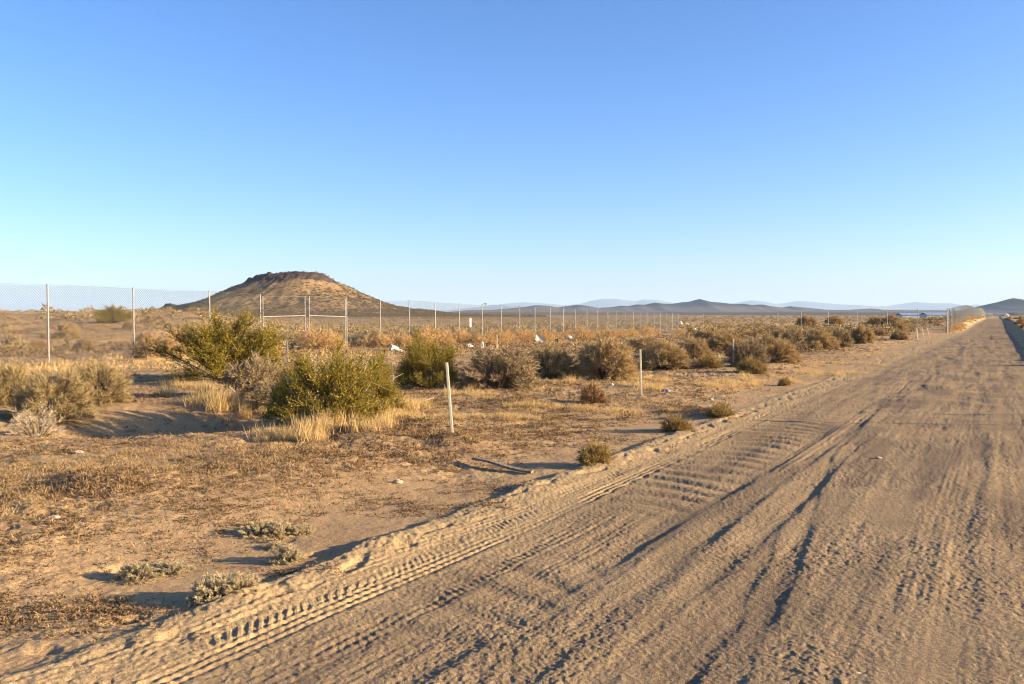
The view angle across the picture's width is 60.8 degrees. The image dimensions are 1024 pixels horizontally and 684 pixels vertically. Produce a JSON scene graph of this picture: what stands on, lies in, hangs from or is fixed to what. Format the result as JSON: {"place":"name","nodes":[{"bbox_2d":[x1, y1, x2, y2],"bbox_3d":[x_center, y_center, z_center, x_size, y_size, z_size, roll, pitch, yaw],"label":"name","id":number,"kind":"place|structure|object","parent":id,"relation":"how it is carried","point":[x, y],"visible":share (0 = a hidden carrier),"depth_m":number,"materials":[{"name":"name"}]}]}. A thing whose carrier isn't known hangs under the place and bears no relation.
{"place":"outdoors","nodes":[
{"label":"outdoors","id":0,"kind":"place"},
{"bbox_2d":[152,271,556,318],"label":"hill","id":1,"kind":"structure","parent":0,"point":[261,281],"depth_m":649.44,"materials":[{"name":"soil"}]},
{"bbox_2d":[154,271,546,316],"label":"hill scrub","id":2,"kind":"object","parent":1,"relation":"on","point":[348,311],"visible":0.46,"depth_m":633.94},
{"bbox_2d":[0,318,1023,683],"bbox_3d":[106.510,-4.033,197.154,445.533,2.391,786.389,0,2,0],"label":"dirt road","id":3,"kind":"structure","parent":0,"point":[904,562],"depth_m":5.22,"materials":[{"name":"soil"}]},
{"bbox_2d":[218,570,261,594],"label":"mat plant","id":4,"kind":"object","parent":3,"relation":"on","point":[237,581],"visible":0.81,"depth_m":4.76,"materials":[{"name":"grey plant"}]},
{"bbox_2d":[574,438,617,465],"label":"tuft bush","id":5,"kind":"object","parent":3,"relation":"on","point":[598,452],"visible":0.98,"depth_m":8.91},
{"bbox_2d":[0,312,1023,675],"bbox_3d":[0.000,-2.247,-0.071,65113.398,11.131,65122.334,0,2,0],"label":"ground","id":6,"kind":"structure","parent":0,"point":[338,530],"depth_m":8.55,"materials":[{"name":"soil"}]},
{"bbox_2d":[3,333,34,350],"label":"scrub bush","id":7,"kind":"object","parent":6,"relation":"on","point":[15,340],"visible":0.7,"depth_m":36.55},
{"bbox_2d":[0,355,44,405],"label":"saltbush","id":8,"kind":"object","parent":6,"relation":"on","point":[16,373],"visible":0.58,"depth_m":14.44,"materials":[{"name":"beige plant"}]},
{"bbox_2d":[4,402,72,437],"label":"dead bush","id":9,"kind":"object","parent":6,"relation":"on","point":[42,424],"visible":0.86,"depth_m":11.17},
{"bbox_2d":[28,339,53,348],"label":"saltbush","id":10,"kind":"object","parent":6,"relation":"on","point":[37,344],"visible":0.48,"depth_m":40.00,"materials":[{"name":"beige plant"}]},
{"bbox_2d":[0,359,98,423],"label":"saltbush","id":11,"kind":"object","parent":6,"relation":"on","point":[78,402],"visible":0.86,"depth_m":12.85,"materials":[{"name":"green plant"}]},
{"bbox_2d":[55,323,73,334],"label":"scrub bush","id":12,"kind":"object","parent":6,"relation":"on","point":[60,329],"visible":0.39,"depth_m":55.40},
{"bbox_2d":[58,328,81,338],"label":"saltbush","id":13,"kind":"object","parent":6,"relation":"on","point":[70,333],"visible":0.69,"depth_m":52.05,"materials":[{"name":"brown plant"}]},
{"bbox_2d":[63,335,77,346],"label":"scrub bush","id":14,"kind":"object","parent":6,"relation":"on","point":[66,341],"visible":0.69,"depth_m":41.15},
{"bbox_2d":[71,338,98,351],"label":"saltbush","id":15,"kind":"object","parent":6,"relation":"on","point":[88,344],"visible":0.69,"depth_m":37.14,"materials":[{"name":"brown plant"}]},
{"bbox_2d":[59,353,136,405],"bbox_3d":[-7.046,0.615,14.734,1.320,0.911,1.268,-1,2,-22],"label":"saltbush","id":16,"kind":"object","parent":6,"relation":"on","point":[109,380],"visible":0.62,"depth_m":14.65,"materials":[{"name":"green plant"}]},
{"bbox_2d":[90,303,135,322],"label":"creosote bush","id":17,"kind":"object","parent":6,"relation":"on","point":[115,316],"visible":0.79,"depth_m":70.58,"materials":[{"name":"green plant"}]},
{"bbox_2d":[122,320,136,328],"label":"saltbush","id":18,"kind":"object","parent":6,"relation":"on","point":[125,326],"visible":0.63,"depth_m":62.13,"materials":[{"name":"brown plant"}]},
{"bbox_2d":[0,283,260,363],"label":"chain link fence","id":19,"kind":"object","parent":6,"relation":"on","point":[48,326],"visible":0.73,"depth_m":29.27,"materials":[{"name":"metal"}]},
{"bbox_2d":[109,561,163,586],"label":"mat plant","id":20,"kind":"object","parent":6,"relation":"on","point":[137,571],"visible":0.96,"depth_m":5.19,"materials":[{"name":"grey plant"}]},
{"bbox_2d":[135,331,161,345],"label":"saltbush","id":21,"kind":"object","parent":6,"relation":"on","point":[141,337],"visible":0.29,"depth_m":41.45,"materials":[{"name":"beige plant"}]},
{"bbox_2d":[131,331,167,357],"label":"tumbleweed","id":22,"kind":"object","parent":6,"relation":"on","point":[141,353],"visible":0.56,"depth_m":30.95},
{"bbox_2d":[146,328,188,357],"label":"tumbleweed","id":23,"kind":"object","parent":6,"relation":"on","point":[171,340],"visible":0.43,"depth_m":30.54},
{"bbox_2d":[156,325,187,356],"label":"tumbleweed","id":24,"kind":"object","parent":6,"relation":"on","point":[169,342],"visible":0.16,"depth_m":31.15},
{"bbox_2d":[153,559,195,577],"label":"mat plant","id":25,"kind":"object","parent":6,"relation":"on","point":[172,565],"visible":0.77,"depth_m":5.37,"materials":[{"name":"grey plant"}]},
{"bbox_2d":[181,570,236,607],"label":"mat plant","id":26,"kind":"object","parent":6,"relation":"on","point":[208,595],"visible":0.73,"depth_m":4.69,"materials":[{"name":"grey plant"}]},
{"bbox_2d":[139,301,289,382],"bbox_3d":[-6.616,-0.006,19.543,3.428,1.814,3.134,-1,2,-21],"label":"creosote bush","id":27,"kind":"object","parent":6,"relation":"on","point":[210,352],"visible":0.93,"depth_m":19.32,"materials":[{"name":"green plant"}]},
{"bbox_2d":[215,349,283,398],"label":"saltbush","id":28,"kind":"object","parent":6,"relation":"on","point":[260,369],"visible":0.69,"depth_m":15.72,"materials":[{"name":"brown plant"}]},
{"bbox_2d":[238,519,278,539],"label":"mat plant","id":29,"kind":"object","parent":6,"relation":"on","point":[257,529],"visible":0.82,"depth_m":6.23,"materials":[{"name":"grey plant"}]},
{"bbox_2d":[247,377,285,408],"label":"saltbush","id":30,"kind":"object","parent":6,"relation":"on","point":[261,395],"visible":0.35,"depth_m":14.68,"materials":[{"name":"brown plant"}]},
{"bbox_2d":[262,541,282,551],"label":"mat plant","id":31,"kind":"object","parent":6,"relation":"on","point":[272,544],"visible":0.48,"depth_m":5.89,"materials":[{"name":"grey plant"}]},
{"bbox_2d":[259,519,296,538],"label":"mat plant","id":32,"kind":"object","parent":6,"relation":"on","point":[285,527],"visible":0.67,"depth_m":6.25,"materials":[{"name":"grey plant"}]},
{"bbox_2d":[262,296,305,347],"bbox_3d":[-10.016,-0.870,38.416,0.044,2.340,2.985,1,2,23],"label":"gate leaf","id":33,"kind":"object","parent":6,"relation":"on","point":[286,316],"visible":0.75,"depth_m":38.65,"materials":[{"name":"metal"}]},
{"bbox_2d":[275,328,294,345],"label":"scrub bush","id":34,"kind":"object","parent":6,"relation":"on","point":[286,337],"visible":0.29,"depth_m":43.39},
{"bbox_2d":[258,349,313,423],"bbox_3d":[-3.434,0.733,13.504,0.950,1.241,1.082,0,2,-9],"label":"creosote bush","id":35,"kind":"object","parent":6,"relation":"on","point":[270,406],"visible":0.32,"depth_m":13.35,"materials":[{"name":"green plant"}]},
{"bbox_2d":[266,542,306,564],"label":"mat plant","id":36,"kind":"object","parent":6,"relation":"on","point":[283,553],"visible":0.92,"depth_m":5.52,"materials":[{"name":"grey plant"}]},
{"bbox_2d":[286,522,315,536],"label":"mat plant","id":37,"kind":"object","parent":6,"relation":"on","point":[299,529],"visible":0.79,"depth_m":6.29,"materials":[{"name":"grey plant"}]},
{"bbox_2d":[298,321,330,349],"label":"tumbleweed","id":38,"kind":"object","parent":6,"relation":"on","point":[313,338],"visible":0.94,"depth_m":38.91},
{"bbox_2d":[309,296,345,345],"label":"gate leaf","id":39,"kind":"object","parent":6,"relation":"on","point":[327,316],"visible":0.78,"depth_m":41.38,"materials":[{"name":"metal"}]},
{"bbox_2d":[314,326,342,348],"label":"tumbleweed","id":40,"kind":"object","parent":6,"relation":"on","point":[330,336],"visible":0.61,"depth_m":39.67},
{"bbox_2d":[320,336,336,348],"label":"tumbleweed","id":41,"kind":"object","parent":6,"relation":"on","point":[331,342],"visible":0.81,"depth_m":39.33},
{"bbox_2d":[262,329,399,423],"bbox_3d":[-2.564,0.533,12.499,2.018,1.461,1.809,0,2,-13],"label":"creosote bush","id":42,"kind":"object","parent":6,"relation":"on","point":[337,381],"visible":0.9,"depth_m":12.22,"materials":[{"name":"green plant"}]},
{"bbox_2d":[327,332,349,347],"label":"tumbleweed","id":43,"kind":"object","parent":6,"relation":"on","point":[338,339],"visible":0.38,"depth_m":40.80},
{"bbox_2d":[357,333,377,346],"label":"tumbleweed","id":44,"kind":"object","parent":6,"relation":"on","point":[371,340],"visible":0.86,"depth_m":43.35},
{"bbox_2d":[345,349,414,412],"bbox_3d":[-2.157,0.654,13.489,1.295,1.236,1.283,-1,2,-16],"label":"bush","id":45,"kind":"object","parent":6,"relation":"on","point":[382,392],"visible":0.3,"depth_m":13.48,"materials":[{"name":"green plant"}]},
{"bbox_2d":[373,331,391,346],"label":"tumbleweed","id":46,"kind":"object","parent":6,"relation":"on","point":[381,338],"visible":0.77,"depth_m":43.38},
{"bbox_2d":[378,336,393,346],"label":"tumbleweed","id":47,"kind":"object","parent":6,"relation":"on","point":[382,342],"visible":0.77,"depth_m":43.10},
{"bbox_2d":[413,325,439,342],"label":"tumbleweed","id":48,"kind":"object","parent":6,"relation":"on","point":[425,331],"visible":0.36,"depth_m":47.35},
{"bbox_2d":[416,332,437,344],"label":"tumbleweed","id":49,"kind":"object","parent":6,"relation":"on","point":[430,337],"visible":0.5,"depth_m":46.35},
{"bbox_2d":[392,324,465,389],"bbox_3d":[-1.739,0.298,17.846,1.706,1.353,1.677,0,2,0],"label":"creosote bush","id":50,"kind":"object","parent":6,"relation":"on","point":[417,357],"visible":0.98,"depth_m":17.64,"materials":[{"name":"green plant"}]},
{"bbox_2d":[0,335,880,623],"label":"dead weeds","id":51,"kind":"object","parent":6,"relation":"on","point":[184,461],"visible":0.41,"depth_m":8.97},
{"bbox_2d":[0,325,885,568],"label":"dry stubble","id":52,"kind":"object","parent":6,"relation":"on","point":[174,453],"visible":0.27,"depth_m":8.78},
{"bbox_2d":[434,327,451,341],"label":"tumbleweed","id":53,"kind":"object","parent":6,"relation":"on","point":[440,334],"visible":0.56,"depth_m":48.65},
{"bbox_2d":[445,362,453,432],"bbox_3d":[-0.743,0.769,10.456,0.113,1.049,0.020,0,2,0],"label":"marker stake","id":54,"kind":"object","parent":6,"relation":"on","point":[449,397],"visible":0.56,"depth_m":10.44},
{"bbox_2d":[0,327,907,646],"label":"dead weed crumbs","id":55,"kind":"object","parent":6,"relation":"on","point":[86,609],"visible":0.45,"depth_m":7.34,"materials":[{"name":"plant"}]},
{"bbox_2d":[452,329,466,343],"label":"tumbleweed","id":56,"kind":"object","parent":6,"relation":"on","point":[459,334],"visible":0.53,"depth_m":52.45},
{"bbox_2d":[455,326,471,341],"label":"tumbleweed","id":57,"kind":"object","parent":6,"relation":"on","point":[459,339],"visible":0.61,"depth_m":52.68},
{"bbox_2d":[0,310,939,372],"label":"straw grass","id":58,"kind":"structure","parent":6,"relation":"on","point":[109,357],"depth_m":30.67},
{"bbox_2d":[0,309,942,359],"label":"ground shrubs","id":59,"kind":"object","parent":6,"relation":"on","point":[459,345],"visible":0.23,"depth_m":45.31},
{"bbox_2d":[469,332,487,343],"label":"tumbleweed","id":60,"kind":"object","parent":6,"relation":"on","point":[479,337],"visible":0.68,"depth_m":52.23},
{"bbox_2d":[454,345,546,390],"bbox_3d":[-0.249,0.494,17.698,2.123,0.925,2.143,-2,2,-43],"label":"saltbush","id":61,"kind":"object","parent":6,"relation":"on","point":[515,367],"visible":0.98,"depth_m":17.47,"materials":[{"name":"brown plant"}]},
{"bbox_2d":[471,456,532,473],"bbox_3d":[-0.099,1.249,8.867,0.881,0.068,0.100,2,2,43],"label":"plank","id":62,"kind":"object","parent":6,"relation":"on","point":[506,466],"visible":1,"depth_m":8.85,"materials":[{"name":"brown wood"}]},
{"bbox_2d":[495,331,508,342],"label":"tumbleweed","id":63,"kind":"object","parent":6,"relation":"on","point":[500,336],"visible":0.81,"depth_m":54.96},
{"bbox_2d":[497,327,517,341],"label":"tumbleweed","id":64,"kind":"object","parent":6,"relation":"on","point":[507,331],"visible":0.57,"depth_m":56.62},
{"bbox_2d":[0,302,1022,335],"bbox_3d":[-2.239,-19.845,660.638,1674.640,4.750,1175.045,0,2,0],"label":"desert scrub","id":65,"kind":"object","parent":6,"relation":"on","point":[741,328],"visible":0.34,"depth_m":148.37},
{"bbox_2d":[346,297,677,344],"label":"chain link fence","id":66,"kind":"object","parent":6,"relation":"on","point":[577,311],"visible":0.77,"depth_m":60.56,"materials":[{"name":"metal"}]},
{"bbox_2d":[132,351,905,442],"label":"dry grass","id":67,"kind":"structure","parent":6,"relation":"on","point":[222,400],"depth_m":14.23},
{"bbox_2d":[512,327,529,341],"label":"tumbleweed","id":68,"kind":"object","parent":6,"relation":"on","point":[521,330],"visible":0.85,"depth_m":58.18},
{"bbox_2d":[539,326,554,340],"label":"tumbleweed","id":69,"kind":"object","parent":6,"relation":"on","point":[550,336],"visible":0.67,"depth_m":62.69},
{"bbox_2d":[522,340,578,378],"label":"saltbush","id":70,"kind":"object","parent":6,"relation":"on","point":[563,361],"visible":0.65,"depth_m":20.41,"materials":[{"name":"brown plant"}]},
{"bbox_2d":[575,326,591,337],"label":"tumbleweed","id":71,"kind":"object","parent":6,"relation":"on","point":[580,333],"visible":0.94,"depth_m":71.17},
{"bbox_2d":[577,381,607,403],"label":"brown bush","id":72,"kind":"object","parent":6,"relation":"on","point":[588,396],"visible":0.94,"depth_m":15.12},
{"bbox_2d":[291,336,919,467],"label":"verge weeds","id":73,"kind":"object","parent":6,"relation":"on","point":[386,455],"visible":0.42,"depth_m":11.97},
{"bbox_2d":[571,331,644,380],"bbox_3d":[2.237,0.281,20.297,1.849,1.226,2.044,0,2,-7],"label":"saltbush","id":74,"kind":"object","parent":6,"relation":"on","point":[605,358],"visible":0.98,"depth_m":19.97,"materials":[{"name":"brown plant"}]},
{"bbox_2d":[606,329,619,336],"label":"tumbleweed","id":75,"kind":"object","parent":6,"relation":"on","point":[612,332],"visible":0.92,"depth_m":78.94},
{"bbox_2d":[639,349,641,394],"bbox_3d":[2.433,0.672,16.462,0.066,1.072,0.022,0,2,0],"label":"marker stake","id":76,"kind":"object","parent":6,"relation":"on","point":[640,372],"visible":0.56,"depth_m":16.45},
{"bbox_2d":[624,335,668,351],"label":"saltbush","id":77,"kind":"object","parent":6,"relation":"on","point":[640,341],"visible":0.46,"depth_m":36.16,"materials":[{"name":"beige plant"}]},
{"bbox_2d":[630,336,693,370],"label":"saltbush","id":78,"kind":"object","parent":6,"relation":"on","point":[675,355],"visible":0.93,"depth_m":24.51,"materials":[{"name":"brown plant"}]},
{"bbox_2d":[659,412,694,432],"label":"tuft bush","id":79,"kind":"object","parent":6,"relation":"on","point":[678,423],"visible":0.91,"depth_m":11.60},
{"bbox_2d":[680,326,695,336],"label":"scrub bush","id":80,"kind":"object","parent":6,"relation":"on","point":[690,330],"visible":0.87,"depth_m":67.60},
{"bbox_2d":[675,335,716,357],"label":"saltbush","id":81,"kind":"object","parent":6,"relation":"on","point":[698,348],"visible":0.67,"depth_m":30.08,"materials":[{"name":"brown plant"}]},
{"bbox_2d":[694,329,706,338],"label":"saltbush","id":82,"kind":"object","parent":6,"relation":"on","point":[699,333],"visible":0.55,"depth_m":63.01,"materials":[{"name":"brown plant"}]},
{"bbox_2d":[690,353,729,368],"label":"saltbush","id":83,"kind":"object","parent":6,"relation":"on","point":[709,361],"visible":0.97,"depth_m":24.39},
{"bbox_2d":[703,329,719,338],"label":"saltbush","id":84,"kind":"object","parent":6,"relation":"on","point":[709,335],"visible":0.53,"depth_m":59.62,"materials":[{"name":"brown plant"}]},
{"bbox_2d":[704,401,735,417],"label":"tuft bush","id":85,"kind":"object","parent":6,"relation":"on","point":[719,409],"visible":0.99,"depth_m":13.04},
{"bbox_2d":[706,330,744,351],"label":"saltbush","id":86,"kind":"object","parent":6,"relation":"on","point":[714,344],"visible":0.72,"depth_m":36.87,"materials":[{"name":"brown plant"}]},
{"bbox_2d":[720,335,770,366],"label":"saltbush","id":87,"kind":"object","parent":6,"relation":"on","point":[749,348],"visible":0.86,"depth_m":24.81,"materials":[{"name":"brown plant"}]},
{"bbox_2d":[733,356,770,373],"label":"saltbush","id":88,"kind":"object","parent":6,"relation":"on","point":[752,367],"visible":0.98,"depth_m":22.88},
{"bbox_2d":[751,328,764,337],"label":"scrub bush","id":89,"kind":"object","parent":6,"relation":"on","point":[761,331],"visible":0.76,"depth_m":63.25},
{"bbox_2d":[739,330,804,363],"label":"saltbush","id":90,"kind":"object","parent":6,"relation":"on","point":[780,350],"visible":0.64,"depth_m":27.20,"materials":[{"name":"brown plant"}]},
{"bbox_2d":[777,376,792,385],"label":"tuft bush","id":91,"kind":"object","parent":6,"relation":"on","point":[783,381],"visible":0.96,"depth_m":19.35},
{"bbox_2d":[771,325,809,349],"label":"saltbush","id":92,"kind":"object","parent":6,"relation":"on","point":[793,336],"visible":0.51,"depth_m":38.76,"materials":[{"name":"brown plant"}]},
{"bbox_2d":[789,324,809,338],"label":"scrub bush","id":93,"kind":"object","parent":6,"relation":"on","point":[801,327],"visible":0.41,"depth_m":57.13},
{"bbox_2d":[794,313,818,325],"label":"saltbush","id":94,"kind":"object","parent":6,"relation":"on","point":[804,319],"visible":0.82,"depth_m":173.26,"materials":[{"name":"brown plant"}]},
{"bbox_2d":[703,309,917,332],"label":"wire fence","id":95,"kind":"object","parent":6,"relation":"on","point":[828,319],"visible":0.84,"depth_m":95.03,"materials":[{"name":"metal"}]},
{"bbox_2d":[808,341,824,350],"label":"saltbush","id":96,"kind":"object","parent":6,"relation":"on","point":[814,344],"visible":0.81,"depth_m":37.79,"materials":[{"name":"brown plant"}]},
{"bbox_2d":[800,325,841,348],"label":"saltbush","id":97,"kind":"object","parent":6,"relation":"on","point":[826,340],"visible":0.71,"depth_m":40.91,"materials":[{"name":"brown plant"}]},
{"bbox_2d":[824,314,845,323],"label":"saltbush","id":98,"kind":"object","parent":6,"relation":"on","point":[835,319],"visible":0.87,"depth_m":218.93,"materials":[{"name":"brown plant"}]},
{"bbox_2d":[830,326,854,347],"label":"saltbush","id":99,"kind":"object","parent":6,"relation":"on","point":[848,341],"visible":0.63,"depth_m":42.87,"materials":[{"name":"brown plant"}]},
{"bbox_2d":[850,322,875,343],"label":"saltbush","id":100,"kind":"object","parent":6,"relation":"on","point":[865,333],"visible":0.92,"depth_m":47.59,"materials":[{"name":"brown plant"}]},
{"bbox_2d":[866,315,882,325],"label":"saltbush","id":101,"kind":"object","parent":6,"relation":"on","point":[876,320],"visible":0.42,"depth_m":132.63,"materials":[{"name":"brown plant"}]},
{"bbox_2d":[873,328,890,335],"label":"saltbush","id":102,"kind":"object","parent":6,"relation":"on","point":[880,331],"visible":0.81,"depth_m":70.14,"materials":[{"name":"brown plant"}]},
{"bbox_2d":[879,313,902,325],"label":"saltbush","id":103,"kind":"object","parent":6,"relation":"on","point":[891,319],"visible":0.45,"depth_m":122.59,"materials":[{"name":"brown plant"}]},
{"bbox_2d":[889,330,909,340],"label":"saltbush","id":104,"kind":"object","parent":6,"relation":"on","point":[897,335],"visible":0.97,"depth_m":55.13,"materials":[{"name":"brown plant"}]},
{"bbox_2d":[889,320,909,332],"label":"saltbush","id":105,"kind":"object","parent":6,"relation":"on","point":[900,326],"visible":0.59,"depth_m":86.01,"materials":[{"name":"brown plant"}]},
{"bbox_2d":[896,313,920,317],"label":"shed","id":106,"kind":"structure","parent":6,"relation":"on","point":[908,315],"depth_m":621.25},
{"bbox_2d":[946,305,985,332],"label":"chain link fence","id":107,"kind":"object","parent":6,"relation":"on","point":[975,312],"visible":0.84,"depth_m":122.53,"materials":[{"name":"metal"}]},
{"bbox_2d":[0,0,1023,311],"label":"sky","id":108,"kind":"structure","parent":0,"point":[467,152],"materials":[{"name":"blue"}]},
{"bbox_2d":[453,299,958,311],"bbox_3d":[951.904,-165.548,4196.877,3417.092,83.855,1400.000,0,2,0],"label":"distant hills","id":109,"kind":"structure","parent":0,"point":[699,305],"depth_m":3984.07,"materials":[{"name":"stone"}]},
{"bbox_2d":[442,299,981,311],"bbox_3d":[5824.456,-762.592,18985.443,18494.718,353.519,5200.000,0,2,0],"label":"mountains","id":110,"kind":"structure","parent":0,"point":[601,303],"depth_m":18500.59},
{"bbox_2d":[919,312,951,317],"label":"shed","id":111,"kind":"structure","parent":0,"point":[929,314],"depth_m":603.40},
{"bbox_2d":[955,298,1023,314],"bbox_3d":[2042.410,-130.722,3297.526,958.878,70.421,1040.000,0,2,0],"label":"dark hill","id":112,"kind":"structure","parent":0,"point":[1007,306],"depth_m":3202.13,"materials":[{"name":"stone"}]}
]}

